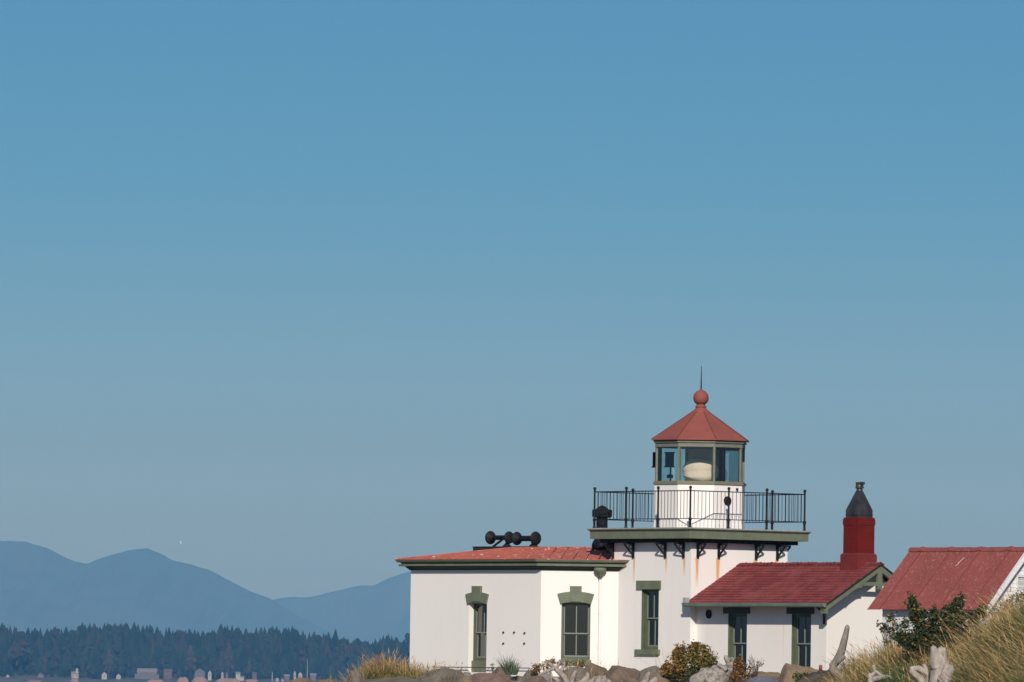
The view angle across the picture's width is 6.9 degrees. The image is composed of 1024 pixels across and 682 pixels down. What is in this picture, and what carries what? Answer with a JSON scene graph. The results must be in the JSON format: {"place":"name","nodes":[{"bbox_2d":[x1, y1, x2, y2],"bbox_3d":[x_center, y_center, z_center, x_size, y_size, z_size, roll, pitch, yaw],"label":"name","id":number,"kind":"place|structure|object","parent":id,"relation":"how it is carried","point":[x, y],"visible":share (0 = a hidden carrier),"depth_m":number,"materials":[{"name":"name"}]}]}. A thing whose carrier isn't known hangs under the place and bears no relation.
{"place":"outdoors","nodes":[
{"label":"outdoors","id":0,"kind":"place"},
{"bbox_2d":[0,666,344,681],"bbox_3d":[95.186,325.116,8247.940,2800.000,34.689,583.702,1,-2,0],"label":"shore","id":1,"kind":"structure","parent":0,"point":[24,677],"depth_m":7988.13,"materials":[{"name":"brown soil"}]},
{"bbox_2d":[8,640,30,664],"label":"broadleaf tree","id":2,"kind":"object","parent":1,"relation":"on","point":[17,652],"visible":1,"depth_m":8005.62,"materials":[{"name":"blue plant"}]},
{"bbox_2d":[71,668,78,677],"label":"house","id":3,"kind":"structure","parent":1,"relation":"on","point":[74,674],"depth_m":8003.91,"materials":[{"name":"grey"}]},
{"bbox_2d":[101,672,107,678],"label":"house","id":4,"kind":"structure","parent":1,"relation":"on","point":[104,675],"depth_m":8003.60,"materials":[{"name":"grey"}]},
{"bbox_2d":[101,649,116,678],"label":"conifer tree","id":5,"kind":"object","parent":1,"relation":"on","point":[109,662],"visible":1,"depth_m":8008.98,"materials":[{"name":"plant"}]},
{"bbox_2d":[135,668,159,678],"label":"house","id":6,"kind":"structure","parent":1,"relation":"on","point":[146,673],"depth_m":8003.73,"materials":[{"name":"grey"}]},
{"bbox_2d":[151,635,154,655],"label":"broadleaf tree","id":7,"kind":"object","parent":1,"relation":"on","point":[152,648],"visible":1,"depth_m":8054.34,"materials":[{"name":"plant"}]},
{"bbox_2d":[147,679,162,681],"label":"sand bluff","id":8,"kind":"structure","parent":1,"relation":"on","point":[153,680],"depth_m":7971.81,"materials":[{"name":"beige sand"}]},
{"bbox_2d":[163,669,172,678],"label":"house","id":9,"kind":"structure","parent":1,"relation":"on","point":[167,673],"depth_m":8003.67,"materials":[{"name":"grey"}]},
{"bbox_2d":[177,677,188,681],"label":"sand bluff","id":10,"kind":"structure","parent":1,"relation":"on","point":[182,679],"depth_m":7971.62,"materials":[{"name":"beige sand"}]},
{"bbox_2d":[184,644,196,674],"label":"conifer tree","id":11,"kind":"object","parent":1,"relation":"on","point":[191,662],"visible":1,"depth_m":8009.17,"materials":[{"name":"plant"}]},
{"bbox_2d":[191,677,207,681],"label":"sand bluff","id":12,"kind":"structure","parent":1,"relation":"on","point":[199,679],"depth_m":7971.58,"materials":[{"name":"beige sand"}]},
{"bbox_2d":[195,669,204,676],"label":"house","id":13,"kind":"structure","parent":1,"relation":"on","point":[199,672],"depth_m":8003.76,"materials":[{"name":"grey"}]},
{"bbox_2d":[0,622,409,680],"bbox_3d":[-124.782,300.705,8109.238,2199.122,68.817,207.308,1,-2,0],"label":"forest","id":14,"kind":"object","parent":1,"relation":"on","point":[82,648],"visible":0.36,"depth_m":8078.91,"materials":[{"name":"green plant"}]},
{"bbox_2d":[208,671,211,679],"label":"house","id":15,"kind":"structure","parent":1,"relation":"on","point":[209,675],"depth_m":8003.73,"materials":[{"name":"grey"}]},
{"bbox_2d":[208,658,222,677],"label":"broadleaf tree","id":16,"kind":"object","parent":1,"relation":"on","point":[215,666],"visible":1,"depth_m":8008.42,"materials":[{"name":"blue plant"}]},
{"bbox_2d":[215,678,239,681],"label":"sand bluff","id":17,"kind":"structure","parent":1,"relation":"on","point":[227,680],"depth_m":7971.89,"materials":[{"name":"beige sand"}]},
{"bbox_2d":[222,639,233,676],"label":"conifer tree","id":18,"kind":"object","parent":1,"relation":"on","point":[228,656],"visible":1,"depth_m":8013.35,"materials":[{"name":"plant"}]},
{"bbox_2d":[235,672,240,680],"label":"house","id":19,"kind":"structure","parent":1,"relation":"on","point":[237,675],"depth_m":8003.70,"materials":[{"name":"grey"}]},
{"bbox_2d":[246,659,251,672],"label":"conifer tree","id":20,"kind":"object","parent":1,"relation":"on","point":[249,664],"visible":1,"depth_m":8008.31,"materials":[{"name":"plant"}]},
{"bbox_2d":[245,679,257,681],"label":"sand bluff","id":21,"kind":"structure","parent":1,"relation":"on","point":[251,680],"depth_m":7972.10,"materials":[{"name":"beige sand"}]},
{"bbox_2d":[252,672,256,679],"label":"house","id":22,"kind":"structure","parent":1,"relation":"on","point":[254,675],"depth_m":8003.71,"materials":[{"name":"grey"}]},
{"bbox_2d":[284,674,289,680],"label":"house","id":23,"kind":"structure","parent":1,"relation":"on","point":[287,677],"depth_m":8003.66,"materials":[{"name":"grey"}]},
{"bbox_2d":[310,673,316,680],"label":"house","id":24,"kind":"structure","parent":1,"relation":"on","point":[313,676],"depth_m":8003.68,"materials":[{"name":"grey"}]},
{"bbox_2d":[0,541,350,643],"bbox_3d":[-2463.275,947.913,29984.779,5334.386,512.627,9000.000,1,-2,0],"label":"mountains","id":25,"kind":"structure","parent":0,"point":[44,588],"depth_m":29011.65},
{"bbox_2d":[274,572,410,643],"bbox_3d":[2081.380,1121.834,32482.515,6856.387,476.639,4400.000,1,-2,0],"label":"mountains","id":26,"kind":"structure","parent":0,"point":[370,614],"depth_m":32088.51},
{"bbox_2d":[0,0,1023,599],"label":"sky","id":27,"kind":"structure","parent":0,"point":[306,298],"materials":[{"name":"blue"}]},
{"bbox_2d":[559,656,619,678],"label":"dune grass","id":28,"kind":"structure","parent":0,"point":[591,667],"depth_m":242.19,"materials":[{"name":"plant"}]},
{"bbox_2d":[361,643,1023,681],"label":"ground","id":29,"kind":"structure","parent":0,"point":[399,679],"depth_m":243.79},
{"bbox_2d":[286,677,315,681],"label":"boulder","id":30,"kind":"object","parent":29,"relation":"on","point":[300,679],"visible":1,"depth_m":246.74,"materials":[{"name":"beige stone"}]},
{"bbox_2d":[346,670,363,681],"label":"boulder","id":31,"kind":"object","parent":29,"relation":"on","point":[357,677],"visible":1,"depth_m":245.34,"materials":[{"name":"beige stone"}]},
{"bbox_2d":[318,648,463,681],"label":"dune grass","id":32,"kind":"structure","parent":29,"relation":"on","point":[380,670],"depth_m":245.39,"materials":[{"name":"plant"}]},
{"bbox_2d":[403,658,468,680],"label":"dune grass","id":33,"kind":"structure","parent":29,"relation":"on","point":[436,668],"depth_m":244.75,"materials":[{"name":"plant"}]},
{"bbox_2d":[417,668,464,681],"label":"boulder","id":34,"kind":"object","parent":29,"relation":"on","point":[435,675],"visible":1,"depth_m":244.14,"materials":[{"name":"grey stone"}]},
{"bbox_2d":[456,676,473,681],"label":"boulder","id":35,"kind":"object","parent":29,"relation":"on","point":[466,679],"visible":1,"depth_m":243.29,"materials":[{"name":"beige stone"}]},
{"bbox_2d":[471,673,508,681],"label":"boulder","id":36,"kind":"object","parent":29,"relation":"on","point":[478,677],"visible":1,"depth_m":243.71,"materials":[{"name":"beige stone"}]},
{"bbox_2d":[482,676,508,681],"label":"boulder","id":37,"kind":"object","parent":29,"relation":"on","point":[497,679],"visible":1,"depth_m":242.19,"materials":[{"name":"beige stone"}]},
{"bbox_2d":[494,666,510,678],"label":"boulder","id":38,"kind":"object","parent":29,"relation":"on","point":[498,670],"visible":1,"depth_m":244.17,"materials":[{"name":"brown stone"}]},
{"bbox_2d":[495,654,524,674],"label":"grass tuft","id":39,"kind":"object","parent":29,"relation":"on","point":[507,669],"visible":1,"depth_m":242.11,"materials":[{"name":"plant"}]},
{"bbox_2d":[395,505,628,675],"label":"fog signal building","id":40,"kind":"structure","parent":29,"relation":"on","point":[478,611],"depth_m":246.72,"materials":[{"name":"white paint"}]},
{"bbox_2d":[473,603,486,660],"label":"window","id":41,"kind":"structure","parent":40,"relation":"in","point":[480,609],"depth_m":248.11,"materials":[{"name":"green paint"}]},
{"bbox_2d":[472,546,538,550],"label":"horn platform","id":42,"kind":"structure","parent":40,"relation":"on","point":[475,548],"depth_m":251.04,"materials":[{"name":"grey paint"}]},
{"bbox_2d":[485,531,512,545],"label":"fog horn","id":43,"kind":"object","parent":42,"relation":"on","point":[491,537],"visible":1,"depth_m":251.26,"materials":[{"name":"black metal"}]},
{"bbox_2d":[511,531,540,545],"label":"fog horn","id":44,"kind":"object","parent":42,"relation":"on","point":[518,538],"visible":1,"depth_m":250.15,"materials":[{"name":"black metal"}]},
{"bbox_2d":[561,603,590,659],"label":"window","id":45,"kind":"structure","parent":40,"relation":"in","point":[575,635],"depth_m":245.58,"materials":[{"name":"green paint"}]},
{"bbox_2d":[508,676,526,681],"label":"boulder","id":46,"kind":"object","parent":29,"relation":"on","point":[518,679],"visible":1,"depth_m":242.25,"materials":[{"name":"beige stone"}]},
{"bbox_2d":[523,671,538,678],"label":"boulder","id":47,"kind":"object","parent":29,"relation":"on","point":[528,674],"visible":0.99,"depth_m":243.26,"materials":[{"name":"grey stone"}]},
{"bbox_2d":[524,676,547,681],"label":"boulder","id":48,"kind":"object","parent":29,"relation":"on","point":[537,679],"visible":1,"depth_m":241.24,"materials":[{"name":"beige stone"}]},
{"bbox_2d":[528,656,559,675],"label":"plant","id":49,"kind":"object","parent":29,"relation":"on","point":[536,667],"visible":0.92,"depth_m":242.98,"materials":[{"name":"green plant"}]},
{"bbox_2d":[537,673,550,681],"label":"boulder","id":50,"kind":"object","parent":29,"relation":"on","point":[546,676],"visible":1,"depth_m":242.38,"materials":[{"name":"beige stone"}]},
{"bbox_2d":[540,658,569,681],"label":"driftwood branch","id":51,"kind":"object","parent":29,"relation":"on","point":[561,674],"visible":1,"depth_m":240.60,"materials":[{"name":"beige wood"}]},
{"bbox_2d":[560,657,586,668],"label":"plant","id":52,"kind":"object","parent":29,"relation":"on","point":[578,662],"visible":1,"depth_m":243.04,"materials":[{"name":"green plant"}]},
{"bbox_2d":[559,666,593,681],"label":"boulder","id":53,"kind":"object","parent":29,"relation":"on","point":[581,671],"visible":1,"depth_m":242.28,"materials":[{"name":"grey stone"}]},
{"bbox_2d":[569,670,596,681],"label":"driftwood branch","id":54,"kind":"object","parent":29,"relation":"on","point":[586,678],"visible":1,"depth_m":240.81,"materials":[{"name":"beige wood"}]},
{"bbox_2d":[585,662,607,675],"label":"boulder","id":55,"kind":"object","parent":29,"relation":"on","point":[597,667],"visible":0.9,"depth_m":242.74,"materials":[{"name":"brown stone"}]},
{"bbox_2d":[594,675,611,681],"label":"driftwood root","id":56,"kind":"object","parent":29,"relation":"on","point":[600,678],"visible":1,"depth_m":240.31,"materials":[{"name":"beige wood"}]},
{"bbox_2d":[606,665,639,681],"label":"boulder","id":57,"kind":"object","parent":29,"relation":"on","point":[618,673],"visible":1,"depth_m":241.16,"materials":[{"name":"beige stone"}]},
{"bbox_2d":[641,671,657,681],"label":"driftwood branch","id":58,"kind":"object","parent":29,"relation":"on","point":[646,678],"visible":1,"depth_m":239.17,"materials":[{"name":"beige wood"}]},
{"bbox_2d":[637,666,662,681],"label":"boulder","id":59,"kind":"object","parent":29,"relation":"on","point":[653,672],"visible":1,"depth_m":241.07,"materials":[{"name":"grey stone"}]},
{"bbox_2d":[654,675,671,681],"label":"boulder","id":60,"kind":"object","parent":29,"relation":"on","point":[661,678],"visible":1,"depth_m":239.32,"materials":[{"name":"beige stone"}]},
{"bbox_2d":[638,636,714,672],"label":"dune grass","id":61,"kind":"structure","parent":29,"relation":"on","point":[663,656],"depth_m":241.06,"materials":[{"name":"plant"}]},
{"bbox_2d":[658,639,718,681],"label":"shrub","id":62,"kind":"object","parent":29,"relation":"on","point":[682,657],"visible":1,"depth_m":239.24,"materials":[{"name":"green plant"}]},
{"bbox_2d":[587,366,811,670],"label":"lighthouse","id":63,"kind":"object","parent":29,"relation":"on","point":[695,539],"visible":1,"depth_m":244.33,"materials":[{"name":"white paint"}]},
{"bbox_2d":[643,589,658,648],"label":"window","id":64,"kind":"structure","parent":63,"relation":"in","point":[651,596],"depth_m":244.44,"materials":[{"name":"green paint"}]},
{"bbox_2d":[664,452,674,480],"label":"lamp controller","id":65,"kind":"object","parent":63,"relation":"on","point":[669,459],"visible":1,"depth_m":246.16,"materials":[{"name":"grey paint"}]},
{"bbox_2d":[682,457,718,480],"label":"lantern lens","id":66,"kind":"object","parent":63,"relation":"in","point":[697,469],"visible":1,"depth_m":245.09,"materials":[{"name":"beige glass"}]},
{"bbox_2d":[689,655,735,681],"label":"driftwood root","id":67,"kind":"object","parent":29,"relation":"on","point":[719,672],"visible":1,"depth_m":237.74,"materials":[{"name":"beige wood"}]},
{"bbox_2d":[729,654,751,681],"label":"shrub","id":68,"kind":"object","parent":29,"relation":"on","point":[738,673],"visible":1,"depth_m":237.64,"materials":[{"name":"brown plant"}]},
{"bbox_2d":[745,654,763,677],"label":"twiggy plant","id":69,"kind":"object","parent":29,"relation":"on","point":[754,673],"visible":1,"depth_m":237.44,"materials":[{"name":"grey plant"}]},
{"bbox_2d":[746,676,778,681],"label":"boulder","id":70,"kind":"object","parent":29,"relation":"on","point":[762,679],"visible":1,"depth_m":236.04,"materials":[{"name":"grey stone"}]},
{"bbox_2d":[748,671,779,678],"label":"boulder","id":71,"kind":"object","parent":29,"relation":"on","point":[770,674],"visible":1,"depth_m":237.58,"materials":[{"name":"beige stone"}]},
{"bbox_2d":[681,482,892,674],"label":"annex","id":72,"kind":"object","parent":29,"relation":"on","point":[775,616],"visible":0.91,"depth_m":239.91,"materials":[{"name":"white paint"}]},
{"bbox_2d":[730,614,746,673],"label":"window","id":73,"kind":"structure","parent":72,"relation":"in","point":[738,622],"depth_m":241.65,"materials":[{"name":"green paint"}]},
{"bbox_2d":[793,614,810,666],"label":"window","id":74,"kind":"structure","parent":72,"relation":"in","point":[802,622],"depth_m":239.54,"materials":[{"name":"green paint"}]},
{"bbox_2d":[779,663,818,681],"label":"boulder","id":75,"kind":"object","parent":29,"relation":"on","point":[787,671],"visible":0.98,"depth_m":235.77,"materials":[{"name":"beige stone"}]},
{"bbox_2d":[792,671,811,681],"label":"plant","id":76,"kind":"object","parent":29,"relation":"on","point":[797,676],"visible":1,"depth_m":234.90,"materials":[{"name":"green plant"}]},
{"bbox_2d":[795,670,837,681],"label":"rock","id":77,"kind":"object","parent":29,"relation":"on","point":[820,674],"visible":0.42,"depth_m":234.74,"materials":[{"name":"grey stone"}]},
{"bbox_2d":[828,625,849,681],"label":"driftwood branch","id":78,"kind":"object","parent":29,"relation":"on","point":[838,659],"visible":0.95,"depth_m":231.99,"materials":[{"name":"beige wood"}]},
{"bbox_2d":[868,665,893,681],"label":"driftwood branch","id":79,"kind":"object","parent":29,"relation":"on","point":[871,676],"visible":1,"depth_m":225.52,"materials":[{"name":"beige wood"}]},
{"bbox_2d":[805,637,981,681],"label":"dune grass","id":80,"kind":"structure","parent":29,"relation":"on","point":[853,672],"depth_m":228.45,"materials":[{"name":"plant"}]},
{"bbox_2d":[876,611,912,650],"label":"blackberry bush","id":81,"kind":"object","parent":29,"relation":"on","point":[887,629],"visible":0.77,"depth_m":232.62,"materials":[{"name":"green plant"}]},
{"bbox_2d":[865,657,930,681],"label":"green grass","id":82,"kind":"structure","parent":29,"relation":"on","point":[901,675],"depth_m":225.22,"materials":[{"name":"plant"}]},
{"bbox_2d":[909,663,929,681],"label":"driftwood branch","id":83,"kind":"object","parent":82,"relation":"on","point":[914,670],"visible":1,"depth_m":222.51,"materials":[{"name":"beige wood"}]},
{"bbox_2d":[849,580,1023,681],"bbox_3d":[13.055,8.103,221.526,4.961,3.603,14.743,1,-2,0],"label":"dune grass","id":84,"kind":"structure","parent":29,"relation":"on","point":[991,662],"depth_m":220.65,"materials":[{"name":"plant"}]},
{"bbox_2d":[891,591,990,661],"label":"blackberry bush","id":85,"kind":"object","parent":29,"relation":"on","point":[921,624],"visible":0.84,"depth_m":225.85,"materials":[{"name":"green plant"}]},
{"bbox_2d":[929,645,953,681],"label":"driftwood stump","id":86,"kind":"object","parent":29,"relation":"on","point":[938,656],"visible":1,"depth_m":221.55,"materials":[{"name":"beige wood"}]},
{"bbox_2d":[867,546,1023,655],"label":"shed","id":87,"kind":"structure","parent":29,"relation":"on","point":[928,577],"depth_m":234.07,"materials":[{"name":"red"}]},
{"bbox_2d":[987,588,1023,621],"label":"blackberry bush","id":88,"kind":"object","parent":29,"relation":"on","point":[1017,601],"visible":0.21,"depth_m":225.83,"materials":[{"name":"green plant"}]}
]}

